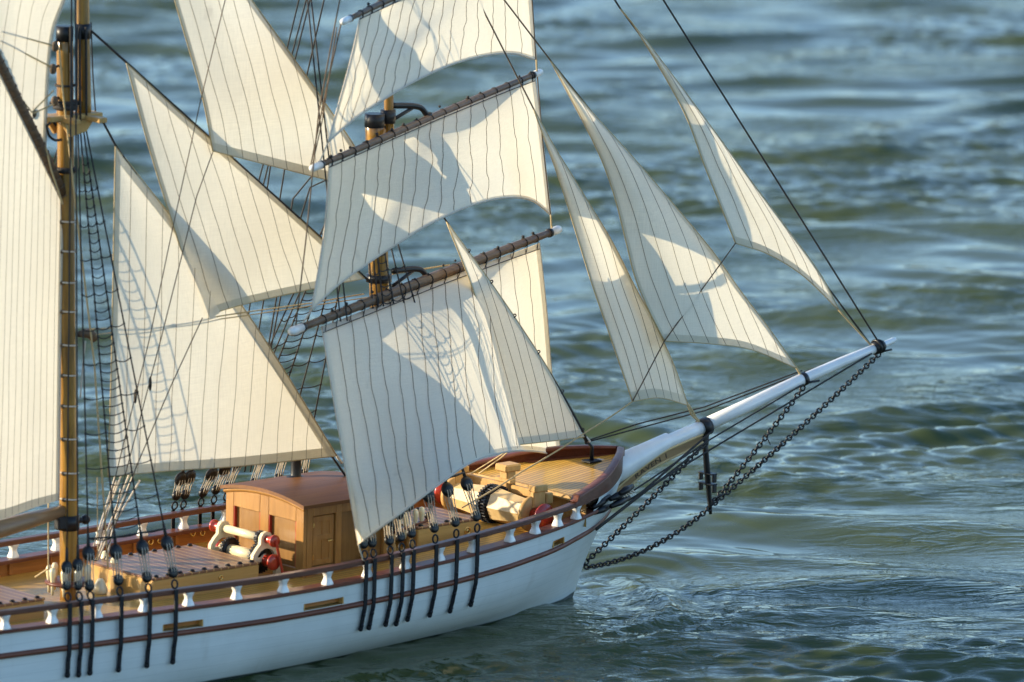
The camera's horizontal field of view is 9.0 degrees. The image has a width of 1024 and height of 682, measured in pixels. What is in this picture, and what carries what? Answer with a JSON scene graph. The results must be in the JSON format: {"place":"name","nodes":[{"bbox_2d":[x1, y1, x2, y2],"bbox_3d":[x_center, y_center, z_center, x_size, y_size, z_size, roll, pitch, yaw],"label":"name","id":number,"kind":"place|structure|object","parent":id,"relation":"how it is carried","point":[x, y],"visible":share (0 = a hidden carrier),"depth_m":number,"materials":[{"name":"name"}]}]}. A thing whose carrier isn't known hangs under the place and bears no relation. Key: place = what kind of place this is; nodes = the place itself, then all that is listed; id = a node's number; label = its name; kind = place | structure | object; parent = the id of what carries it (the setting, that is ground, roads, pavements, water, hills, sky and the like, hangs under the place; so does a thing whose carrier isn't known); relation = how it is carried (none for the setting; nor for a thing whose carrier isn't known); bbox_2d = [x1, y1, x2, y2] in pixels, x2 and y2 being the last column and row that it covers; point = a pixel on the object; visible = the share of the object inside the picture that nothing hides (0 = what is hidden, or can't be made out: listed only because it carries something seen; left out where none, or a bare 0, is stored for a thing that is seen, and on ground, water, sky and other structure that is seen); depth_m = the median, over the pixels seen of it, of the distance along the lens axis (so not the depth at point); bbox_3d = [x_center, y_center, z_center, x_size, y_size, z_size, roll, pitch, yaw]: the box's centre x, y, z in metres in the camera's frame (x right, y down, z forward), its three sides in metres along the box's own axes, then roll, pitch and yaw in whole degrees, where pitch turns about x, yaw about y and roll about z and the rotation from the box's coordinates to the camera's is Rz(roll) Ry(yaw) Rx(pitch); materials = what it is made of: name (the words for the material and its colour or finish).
{"place":"outdoors","nodes":[
{"label":"outdoors","id":0,"kind":"place"},
{"bbox_2d":[0,0,1023,681],"bbox_3d":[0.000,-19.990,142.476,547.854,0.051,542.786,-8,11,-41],"label":"water","id":1,"kind":"structure","parent":0,"point":[866,524],"depth_m":8.92,"materials":[{"name":"blue liquid"}]},
{"bbox_2d":[0,0,896,681],"bbox_3d":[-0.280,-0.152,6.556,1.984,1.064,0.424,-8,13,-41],"label":"sailing ship","id":2,"kind":"object","parent":1,"relation":"on","point":[444,382],"visible":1,"depth_m":6.62,"materials":[{"name":"white paint"}]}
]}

